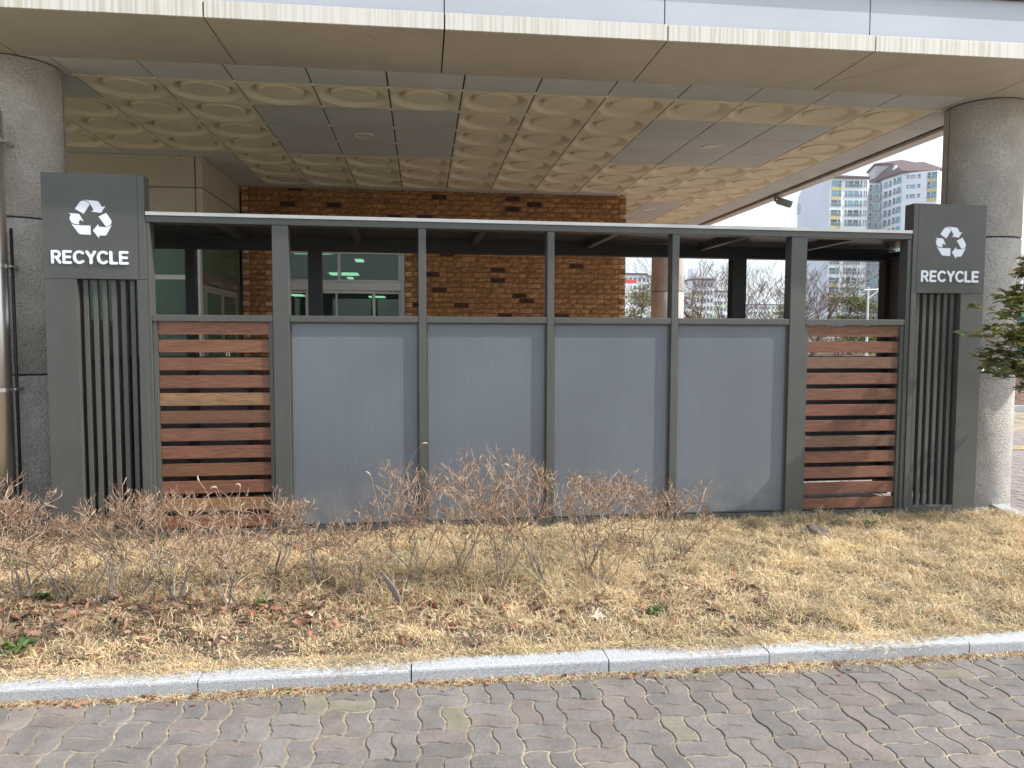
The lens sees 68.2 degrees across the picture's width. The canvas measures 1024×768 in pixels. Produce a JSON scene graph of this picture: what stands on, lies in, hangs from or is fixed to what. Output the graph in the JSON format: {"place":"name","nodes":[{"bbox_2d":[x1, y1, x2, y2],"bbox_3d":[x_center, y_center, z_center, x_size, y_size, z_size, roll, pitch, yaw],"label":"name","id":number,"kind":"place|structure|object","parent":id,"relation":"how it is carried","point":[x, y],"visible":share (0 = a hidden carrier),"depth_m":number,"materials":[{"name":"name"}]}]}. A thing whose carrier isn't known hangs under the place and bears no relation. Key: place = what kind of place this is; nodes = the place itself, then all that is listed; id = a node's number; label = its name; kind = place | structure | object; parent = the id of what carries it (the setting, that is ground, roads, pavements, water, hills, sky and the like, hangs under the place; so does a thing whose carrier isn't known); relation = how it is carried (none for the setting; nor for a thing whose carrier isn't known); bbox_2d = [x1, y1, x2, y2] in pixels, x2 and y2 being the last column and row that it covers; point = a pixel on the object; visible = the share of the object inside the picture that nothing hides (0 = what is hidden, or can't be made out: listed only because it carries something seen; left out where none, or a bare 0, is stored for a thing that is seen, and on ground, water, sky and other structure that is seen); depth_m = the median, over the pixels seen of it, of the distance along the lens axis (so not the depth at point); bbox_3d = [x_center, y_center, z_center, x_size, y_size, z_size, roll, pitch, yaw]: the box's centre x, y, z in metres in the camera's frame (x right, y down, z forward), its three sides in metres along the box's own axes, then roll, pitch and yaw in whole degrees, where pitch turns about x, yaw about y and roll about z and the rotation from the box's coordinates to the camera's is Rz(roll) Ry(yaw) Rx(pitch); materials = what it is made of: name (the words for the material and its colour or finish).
{"place":"outdoors","nodes":[
{"label":"outdoors","id":0,"kind":"place"},
{"bbox_2d":[0,656,1023,767],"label":"front pavement","id":1,"kind":"structure","parent":0,"point":[496,715],"depth_m":2.94,"materials":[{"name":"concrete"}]},
{"bbox_2d":[0,502,1023,677],"bbox_3d":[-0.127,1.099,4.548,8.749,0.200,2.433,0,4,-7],"label":"dry grass","id":2,"kind":"structure","parent":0,"point":[879,555],"depth_m":4.35,"materials":[{"name":"plant"}]},
{"bbox_2d":[0,635,41,653],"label":"weed","id":3,"kind":"object","parent":2,"relation":"on","point":[26,641],"visible":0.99,"depth_m":3.50,"materials":[{"name":"plant"}]},
{"bbox_2d":[0,471,79,563],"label":"azalea shrub","id":4,"kind":"object","parent":2,"relation":"on","point":[18,509],"visible":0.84,"depth_m":4.07,"materials":[{"name":"brown plant"}]},
{"bbox_2d":[32,590,52,598],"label":"weed","id":5,"kind":"object","parent":2,"relation":"on","point":[44,595],"visible":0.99,"depth_m":4.07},
{"bbox_2d":[0,487,106,600],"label":"azalea shrub","id":6,"kind":"object","parent":2,"relation":"on","point":[39,520],"visible":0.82,"depth_m":4.04,"materials":[{"name":"brown plant"}]},
{"bbox_2d":[0,517,115,602],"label":"azalea shrub","id":7,"kind":"object","parent":2,"relation":"on","point":[55,586],"visible":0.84,"depth_m":4.01,"materials":[{"name":"brown plant"}]},
{"bbox_2d":[54,477,171,604],"bbox_3d":[-2.246,0.844,4.010,0.600,0.718,0.678,1,4,12],"label":"azalea shrub","id":8,"kind":"object","parent":2,"relation":"on","point":[89,540],"visible":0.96,"depth_m":4.01,"materials":[{"name":"brown plant"}]},
{"bbox_2d":[88,485,221,595],"bbox_3d":[-2.034,0.870,4.301,0.698,0.634,0.452,0,4,-7],"label":"azalea shrub","id":9,"kind":"object","parent":2,"relation":"on","point":[156,527],"visible":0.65,"depth_m":4.23,"materials":[{"name":"brown plant"}]},
{"bbox_2d":[110,483,235,601],"bbox_3d":[-1.777,0.860,4.054,0.586,0.677,0.712,-3,5,-43],"label":"azalea shrub","id":10,"kind":"object","parent":2,"relation":"on","point":[193,534],"visible":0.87,"depth_m":4.02,"materials":[{"name":"brown plant"}]},
{"bbox_2d":[167,490,284,610],"bbox_3d":[-1.498,0.895,3.989,0.605,0.619,0.984,0,4,-7],"label":"azalea shrub","id":11,"kind":"object","parent":2,"relation":"on","point":[230,550],"visible":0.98,"depth_m":3.79,"materials":[{"name":"brown plant"}]},
{"bbox_2d":[197,475,263,590],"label":"foxtail plant","id":12,"kind":"object","parent":2,"relation":"on","point":[226,532],"visible":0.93,"depth_m":4.28,"materials":[{"name":"beige plant"}]},
{"bbox_2d":[254,596,268,604],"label":"weed","id":13,"kind":"object","parent":2,"relation":"on","point":[258,600],"visible":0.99,"depth_m":4.02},
{"bbox_2d":[216,483,321,576],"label":"azalea shrub","id":14,"kind":"object","parent":2,"relation":"on","point":[292,509],"visible":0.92,"depth_m":4.44,"materials":[{"name":"brown plant"}]},
{"bbox_2d":[285,520,345,586],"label":"azalea shrub","id":15,"kind":"object","parent":2,"relation":"on","point":[313,546],"visible":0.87,"depth_m":4.34,"materials":[{"name":"brown plant"}]},
{"bbox_2d":[320,500,420,596],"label":"azalea shrub","id":16,"kind":"object","parent":2,"relation":"on","point":[344,538],"visible":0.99,"depth_m":4.18,"materials":[{"name":"brown plant"}]},
{"bbox_2d":[381,572,400,604],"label":"fallen leaf","id":17,"kind":"object","parent":2,"relation":"on","point":[392,588],"visible":0.98,"depth_m":4.02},
{"bbox_2d":[360,442,427,560],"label":"foxtail plant","id":18,"kind":"object","parent":2,"relation":"on","point":[392,511],"visible":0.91,"depth_m":4.73,"materials":[{"name":"beige plant"}]},
{"bbox_2d":[361,457,463,588],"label":"azalea shrub","id":19,"kind":"object","parent":2,"relation":"on","point":[414,522],"visible":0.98,"depth_m":4.28,"materials":[{"name":"brown plant"}]},
{"bbox_2d":[443,478,473,568],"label":"foxtail plant","id":20,"kind":"object","parent":2,"relation":"on","point":[456,529],"visible":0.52,"depth_m":4.63,"materials":[{"name":"beige plant"}]},
{"bbox_2d":[389,447,542,572],"bbox_3d":[-0.249,0.782,4.520,0.616,0.758,0.758,3,4,34],"label":"azalea shrub","id":21,"kind":"object","parent":2,"relation":"on","point":[471,523],"visible":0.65,"depth_m":4.52,"materials":[{"name":"brown plant"}]},
{"bbox_2d":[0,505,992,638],"bbox_3d":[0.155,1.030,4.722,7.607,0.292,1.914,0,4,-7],"label":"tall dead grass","id":22,"kind":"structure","parent":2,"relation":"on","point":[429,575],"depth_m":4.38,"materials":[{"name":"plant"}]},
{"bbox_2d":[434,445,561,589],"bbox_3d":[-0.083,0.781,4.309,0.733,0.800,0.690,0,4,-7],"label":"azalea shrub","id":23,"kind":"object","parent":2,"relation":"on","point":[512,526],"visible":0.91,"depth_m":4.28,"materials":[{"name":"brown plant"}]},
{"bbox_2d":[0,519,1023,709],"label":"leaf litter","id":24,"kind":"object","parent":2,"relation":"on","point":[298,621],"visible":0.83,"depth_m":3.92,"materials":[{"name":"plant"}]},
{"bbox_2d":[40,172,986,542],"bbox_3d":[0.253,-0.174,6.213,7.008,2.586,1.322,0,4,-8],"label":"recycling booth","id":25,"kind":"object","parent":2,"relation":"on","point":[758,418],"visible":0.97,"depth_m":5.65,"materials":[{"name":"metal"}]},
{"bbox_2d":[493,464,537,569],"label":"foxtail plant","id":26,"kind":"object","parent":2,"relation":"on","point":[507,517],"visible":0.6,"depth_m":4.54,"materials":[{"name":"beige plant"}]},
{"bbox_2d":[460,449,595,583],"bbox_3d":[0.084,0.760,4.269,0.742,0.822,0.507,0,4,-7],"label":"azalea shrub","id":27,"kind":"object","parent":2,"relation":"on","point":[540,575],"visible":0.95,"depth_m":4.24,"materials":[{"name":"brown plant"}]},
{"bbox_2d":[532,476,583,570],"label":"foxtail plant","id":28,"kind":"object","parent":2,"relation":"on","point":[563,533],"visible":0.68,"depth_m":4.56,"materials":[{"name":"beige plant"}]},
{"bbox_2d":[512,469,660,574],"bbox_3d":[0.532,0.831,4.441,0.828,0.663,0.710,3,5,38],"label":"azalea shrub","id":29,"kind":"object","parent":2,"relation":"on","point":[600,493],"visible":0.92,"depth_m":4.41,"materials":[{"name":"brown plant"}]},
{"bbox_2d":[567,515,641,589],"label":"azalea shrub","id":30,"kind":"object","parent":2,"relation":"on","point":[623,543],"visible":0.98,"depth_m":4.27,"materials":[{"name":"brown plant"}]},
{"bbox_2d":[575,469,674,546],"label":"azalea shrub","id":31,"kind":"object","parent":2,"relation":"on","point":[614,518],"visible":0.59,"depth_m":5.02,"materials":[{"name":"brown plant"}]},
{"bbox_2d":[645,606,660,614],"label":"weed","id":32,"kind":"object","parent":2,"relation":"on","point":[654,610],"visible":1,"depth_m":3.99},
{"bbox_2d":[610,468,701,572],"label":"azalea shrub","id":33,"kind":"object","parent":2,"relation":"on","point":[652,501],"visible":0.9,"depth_m":4.61,"materials":[{"name":"brown plant"}]},
{"bbox_2d":[642,477,719,558],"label":"azalea shrub","id":34,"kind":"object","parent":2,"relation":"on","point":[704,516],"visible":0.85,"depth_m":4.96,"materials":[{"name":"brown plant"}]},
{"bbox_2d":[800,524,831,538],"bbox_3d":[2.185,1.084,5.433,0.231,0.135,0.154,10,5,10],"label":"rock","id":35,"kind":"object","parent":2,"relation":"on","point":[813,529],"visible":0.52,"depth_m":5.39,"materials":[{"name":"stone"}]},
{"bbox_2d":[952,256,1023,392],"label":"evergreen shrub","id":36,"kind":"object","parent":2,"relation":"on","point":[1013,301],"visible":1,"depth_m":5.53,"materials":[{"name":"green plant"}]},
{"bbox_2d":[0,412,1023,767],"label":"joint sand","id":37,"kind":"structure","parent":0,"point":[1018,420],"depth_m":2.97,"materials":[{"name":"sand"}]},
{"bbox_2d":[67,152,240,355],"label":"entrance wing","id":38,"kind":"structure","parent":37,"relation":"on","point":[197,184],"depth_m":8.53,"materials":[{"name":"stone"}]},
{"bbox_2d":[203,281,226,355],"bbox_3d":[-3.538,-0.187,9.084,0.110,2.065,0.740,0,4,-7],"label":"door","id":39,"kind":"structure","parent":38,"relation":"in","point":[212,296],"depth_m":8.98,"materials":[{"name":"grey"}]},
{"bbox_2d":[223,285,238,355],"bbox_3d":[-3.626,-0.235,9.829,0.110,2.065,0.745,0,4,-7],"label":"door","id":40,"kind":"structure","parent":38,"relation":"in","point":[230,298],"depth_m":9.80,"materials":[{"name":"grey"}]},
{"bbox_2d":[0,651,1023,710],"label":"gutter straw","id":41,"kind":"object","parent":37,"relation":"on","point":[451,682],"visible":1,"depth_m":3.31,"materials":[{"name":"beige plant"}]},
{"bbox_2d":[991,504,1023,515],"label":"side kerb","id":42,"kind":"structure","parent":37,"relation":"on","point":[1005,506],"depth_m":6.38,"materials":[{"name":"concrete"}]},
{"bbox_2d":[98,431,1023,528],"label":"side pavement","id":43,"kind":"structure","parent":0,"point":[1017,488],"depth_m":7.30,"materials":[{"name":"concrete"}]},
{"bbox_2d":[625,136,1023,303],"label":"sky","id":44,"kind":"structure","parent":0,"point":[771,214],"materials":[{"name":"white"}]},
{"bbox_2d":[807,353,1023,404],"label":"leafy bank","id":45,"kind":"structure","parent":0,"point":[1019,401],"depth_m":18.47,"materials":[{"name":"plant"}]},
{"bbox_2d":[625,280,650,317],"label":"pine tree","id":46,"kind":"object","parent":45,"relation":"on","point":[646,295],"visible":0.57,"depth_m":32.62,"materials":[{"name":"green plant"}]},
{"bbox_2d":[629,291,650,315],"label":"bare tree","id":47,"kind":"object","parent":45,"relation":"on","point":[638,300],"visible":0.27,"depth_m":30.50,"materials":[{"name":"brown plant"}]},
{"bbox_2d":[625,269,719,317],"bbox_3d":[4.570,-2.128,22.124,2.978,3.427,2.750,0,4,-7],"label":"bare tree","id":48,"kind":"object","parent":45,"relation":"on","point":[693,279],"visible":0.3,"depth_m":22.49,"materials":[{"name":"brown plant"}]},
{"bbox_2d":[684,288,710,317],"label":"pine tree","id":49,"kind":"object","parent":45,"relation":"on","point":[686,298],"visible":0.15,"depth_m":30.94,"materials":[{"name":"green plant"}]},
{"bbox_2d":[684,259,768,318],"bbox_3d":[6.765,-2.522,25.465,3.025,3.783,3.243,0,4,-7],"label":"bare tree","id":50,"kind":"object","parent":45,"relation":"on","point":[715,286],"visible":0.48,"depth_m":24.96,"materials":[{"name":"brown plant"}]},
{"bbox_2d":[688,260,774,315],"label":"bare tree","id":51,"kind":"object","parent":45,"relation":"on","point":[727,285],"visible":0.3,"depth_m":45.22,"materials":[{"name":"brown plant"}]},
{"bbox_2d":[703,269,812,318],"bbox_3d":[6.061,-1.560,18.831,2.214,2.739,1.959,-2,4,-26],"label":"bare tree","id":52,"kind":"object","parent":45,"relation":"on","point":[751,296],"visible":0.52,"depth_m":18.90,"materials":[{"name":"brown plant"}]},
{"bbox_2d":[748,262,861,318],"bbox_3d":[7.921,-1.990,20.445,2.673,3.407,3.129,0,4,-7],"label":"bare tree","id":53,"kind":"object","parent":45,"relation":"on","point":[823,292],"visible":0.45,"depth_m":19.82,"materials":[{"name":"brown plant"}]},
{"bbox_2d":[771,261,877,355],"bbox_3d":[8.426,-1.795,19.965,2.513,3.066,4.162,2,4,32],"label":"bare tree","id":54,"kind":"object","parent":45,"relation":"on","point":[831,307],"visible":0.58,"depth_m":19.75,"materials":[{"name":"brown plant"}]},
{"bbox_2d":[806,295,877,355],"bbox_3d":[13.780,-2.404,31.510,2.883,2.854,2.891,0,4,-7],"label":"bare tree","id":55,"kind":"object","parent":45,"relation":"on","point":[842,318],"visible":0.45,"depth_m":31.51,"materials":[{"name":"brown plant"}]},
{"bbox_2d":[813,277,877,354],"bbox_3d":[15.865,-2.829,35.101,3.334,4.239,3.529,0,4,-7],"label":"pine tree","id":56,"kind":"object","parent":45,"relation":"on","point":[857,301],"visible":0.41,"depth_m":34.62,"materials":[{"name":"green plant"}]},
{"bbox_2d":[864,287,877,355],"bbox_3d":[14.528,-2.104,29.841,1.391,3.432,0.158,0,4,-7],"label":"street lamp","id":57,"kind":"object","parent":45,"relation":"on","point":[868,297],"visible":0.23,"depth_m":29.69,"materials":[{"name":"white"}]},
{"label":"ground","id":58,"kind":"structure","parent":0,"visible":0},
{"bbox_2d":[0,53,66,535],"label":"column","id":59,"kind":"structure","parent":58,"relation":"on","point":[32,100],"depth_m":5.54,"materials":[{"name":"concrete"}]},
{"bbox_2d":[0,111,27,536],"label":"drainpipe","id":60,"kind":"object","parent":59,"relation":"attached to","point":[7,444],"visible":0.79,"depth_m":5.34,"materials":[{"name":"silver metal"}]},
{"bbox_2d":[239,187,625,444],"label":"brick building","id":61,"kind":"structure","parent":58,"relation":"on","point":[386,284],"depth_m":10.57,"materials":[{"name":"brown brick"}]},
{"bbox_2d":[290,251,404,315],"bbox_3d":[-2.389,-1.034,10.516,1.786,1.714,0.107,0,4,-7],"label":"window","id":62,"kind":"structure","parent":61,"relation":"in","point":[354,283],"depth_m":10.49,"materials":[{"name":"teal glass"}]},
{"bbox_2d":[0,0,1023,224],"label":"canopy","id":63,"kind":"object","parent":61,"relation":"on","point":[638,104],"visible":0.89,"depth_m":6.08,"materials":[{"name":"beige concrete"}]},
{"bbox_2d":[354,133,374,138],"bbox_3d":[-1.478,-2.482,7.567,0.210,0.010,0.210,0,4,-7],"label":"downlight","id":64,"kind":"object","parent":63,"relation":"attached to","point":[364,135],"visible":1,"depth_m":7.55,"materials":[{"name":"white"}]},
{"bbox_2d":[702,144,721,149],"bbox_3d":[2.104,-2.495,7.955,0.210,0.010,0.210,0,4,-7],"label":"downlight","id":65,"kind":"object","parent":63,"relation":"attached to","point":[711,146],"visible":1,"depth_m":7.95,"materials":[{"name":"white"}]},
{"bbox_2d":[772,196,792,207],"bbox_3d":[3.794,-2.557,10.610,0.293,0.159,0.104,1,4,6],"label":"security camera","id":66,"kind":"object","parent":63,"relation":"attached to","point":[783,202],"visible":1,"depth_m":10.57,"materials":[{"name":"grey"}]},
{"bbox_2d":[0,627,1023,702],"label":"kerb","id":67,"kind":"structure","parent":58,"relation":"on","point":[596,661],"depth_m":3.36,"materials":[{"name":"concrete"}]},
{"bbox_2d":[0,619,1023,689],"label":"kerb edge grass","id":68,"kind":"structure","parent":67,"relation":"on","point":[125,670],"depth_m":3.44,"materials":[{"name":"plant"}]},
{"bbox_2d":[625,285,630,317],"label":"building","id":69,"kind":"structure","parent":58,"relation":"on","point":[629,305],"depth_m":124.46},
{"bbox_2d":[625,264,647,317],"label":"apartment block","id":70,"kind":"structure","parent":58,"relation":"on","point":[631,276],"depth_m":265.35,"materials":[{"name":"white"}]},
{"bbox_2d":[646,275,650,317],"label":"apartment block","id":71,"kind":"structure","parent":58,"relation":"on","point":[649,278],"depth_m":337.58,"materials":[{"name":"white"}]},
{"bbox_2d":[651,258,684,317],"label":"column","id":72,"kind":"structure","parent":58,"relation":"on","point":[659,280],"depth_m":14.14,"materials":[{"name":"stone"}]},
{"bbox_2d":[630,258,722,317],"bbox_3d":[4.363,-2.018,20.611,2.463,3.380,1.640,0,4,-7],"label":"bare tree","id":73,"kind":"object","parent":58,"relation":"on","point":[697,312],"visible":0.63,"depth_m":20.49,"materials":[{"name":"brown plant"}]},
{"bbox_2d":[684,268,713,317],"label":"apartment block","id":74,"kind":"structure","parent":58,"relation":"on","point":[691,271],"depth_m":268.88,"materials":[{"name":"white"}]},
{"bbox_2d":[713,290,727,317],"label":"apartment block","id":75,"kind":"structure","parent":58,"relation":"on","point":[724,312],"depth_m":310.77,"materials":[{"name":"white"}]},
{"bbox_2d":[625,301,876,340],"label":"scrub","id":76,"kind":"object","parent":58,"relation":"on","point":[824,339],"depth_m":46.53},
{"bbox_2d":[746,304,783,318],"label":"apartment block","id":77,"kind":"structure","parent":58,"relation":"on","point":[768,307],"depth_m":438.48,"materials":[{"name":"white"}]},
{"bbox_2d":[796,160,941,340],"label":"apartment tower","id":78,"kind":"structure","parent":58,"relation":"on","point":[881,195],"depth_m":210.48,"materials":[{"name":"grey"}]},
{"bbox_2d":[828,277,838,286],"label":"window","id":79,"kind":"structure","parent":78,"relation":"in","point":[831,280],"depth_m":210.47,"materials":[{"name":"white"}]},
{"bbox_2d":[829,267,838,273],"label":"window","id":80,"kind":"structure","parent":78,"relation":"in","point":[831,270],"depth_m":210.31,"materials":[{"name":"white"}]},
{"bbox_2d":[830,209,840,218],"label":"window","id":81,"kind":"structure","parent":78,"relation":"in","point":[833,212],"depth_m":209.29,"materials":[{"name":"white"}]},
{"bbox_2d":[830,219,840,228],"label":"window","id":82,"kind":"structure","parent":78,"relation":"in","point":[834,223],"depth_m":209.49,"materials":[{"name":"white"}]},
{"bbox_2d":[831,190,840,199],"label":"window","id":83,"kind":"structure","parent":78,"relation":"in","point":[835,194],"depth_m":208.98,"materials":[{"name":"blue"}]},
{"bbox_2d":[831,200,840,206],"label":"window","id":84,"kind":"structure","parent":78,"relation":"in","point":[834,203],"depth_m":209.13,"materials":[{"name":"white"}]},
{"bbox_2d":[831,180,841,189],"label":"window","id":85,"kind":"structure","parent":78,"relation":"in","point":[835,184],"depth_m":208.83,"materials":[{"name":"blue"}]},
{"bbox_2d":[842,268,859,274],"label":"window","id":86,"kind":"structure","parent":78,"relation":"in","point":[852,269],"depth_m":210.72,"materials":[{"name":"white"}]},
{"bbox_2d":[842,277,859,283],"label":"window","id":87,"kind":"structure","parent":78,"relation":"in","point":[852,278],"depth_m":210.88,"materials":[{"name":"white"}]},
{"bbox_2d":[844,219,860,226],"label":"window","id":88,"kind":"structure","parent":78,"relation":"in","point":[847,222],"depth_m":209.90,"materials":[{"name":"white"}]},
{"bbox_2d":[844,210,861,216],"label":"window","id":89,"kind":"structure","parent":78,"relation":"in","point":[847,213],"depth_m":209.70,"materials":[{"name":"white"}]},
{"bbox_2d":[828,307,877,319],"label":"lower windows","id":90,"kind":"structure","parent":78,"relation":"in","point":[845,308],"depth_m":211.42,"materials":[{"name":"glass"}]},
{"bbox_2d":[845,190,861,196],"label":"window","id":91,"kind":"structure","parent":78,"relation":"in","point":[848,193],"depth_m":209.39,"materials":[{"name":"blue"}]},
{"bbox_2d":[845,200,861,206],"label":"window","id":92,"kind":"structure","parent":78,"relation":"in","point":[848,203],"depth_m":209.54,"materials":[{"name":"blue"}]},
{"bbox_2d":[845,181,862,187],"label":"window","id":93,"kind":"structure","parent":78,"relation":"in","point":[848,184],"depth_m":209.24,"materials":[{"name":"white"}]},
{"bbox_2d":[892,196,900,204],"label":"window","id":94,"kind":"structure","parent":78,"relation":"in","point":[896,200],"depth_m":207.25,"materials":[{"name":"blue"}]},
{"bbox_2d":[892,206,900,214],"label":"window","id":95,"kind":"structure","parent":78,"relation":"in","point":[895,210],"depth_m":207.25,"materials":[{"name":"blue"}]},
{"bbox_2d":[892,216,900,223],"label":"window","id":96,"kind":"structure","parent":78,"relation":"in","point":[897,219],"depth_m":207.15,"materials":[{"name":"blue"}]},
{"bbox_2d":[893,176,901,185],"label":"window","id":97,"kind":"structure","parent":78,"relation":"in","point":[898,180],"depth_m":206.80,"materials":[{"name":"blue"}]},
{"bbox_2d":[893,186,901,194],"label":"window","id":98,"kind":"structure","parent":78,"relation":"in","point":[897,190],"depth_m":206.80,"materials":[{"name":"blue"}]},
{"bbox_2d":[906,174,920,178],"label":"window","id":99,"kind":"structure","parent":78,"relation":"in","point":[914,176],"depth_m":203.29,"materials":[{"name":"blue"}]},
{"bbox_2d":[906,184,920,188],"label":"window","id":100,"kind":"structure","parent":78,"relation":"in","point":[911,186],"depth_m":203.44,"materials":[{"name":"blue"}]},
{"bbox_2d":[906,193,920,198],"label":"window","id":101,"kind":"structure","parent":78,"relation":"in","point":[908,196],"depth_m":203.59,"materials":[{"name":"blue"}]},
{"bbox_2d":[926,191,936,201],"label":"window","id":102,"kind":"structure","parent":78,"relation":"in","point":[930,195],"depth_m":201.42,"materials":[{"name":"blue"}]},
{"bbox_2d":[927,181,936,191],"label":"window","id":103,"kind":"structure","parent":78,"relation":"in","point":[931,186],"depth_m":201.27,"materials":[{"name":"blue"}]},
{"bbox_2d":[927,171,937,181],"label":"window","id":104,"kind":"structure","parent":78,"relation":"in","point":[931,176],"depth_m":201.07,"materials":[{"name":"blue"}]},
{"bbox_2d":[932,97,1023,510],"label":"column","id":105,"kind":"structure","parent":58,"relation":"on","point":[983,154],"depth_m":6.41,"materials":[{"name":"concrete"}]},
{"bbox_2d":[1014,405,1023,411],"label":"kerb","id":106,"kind":"structure","parent":58,"relation":"on","point":[1018,408],"depth_m":15.52,"materials":[{"name":"concrete"}]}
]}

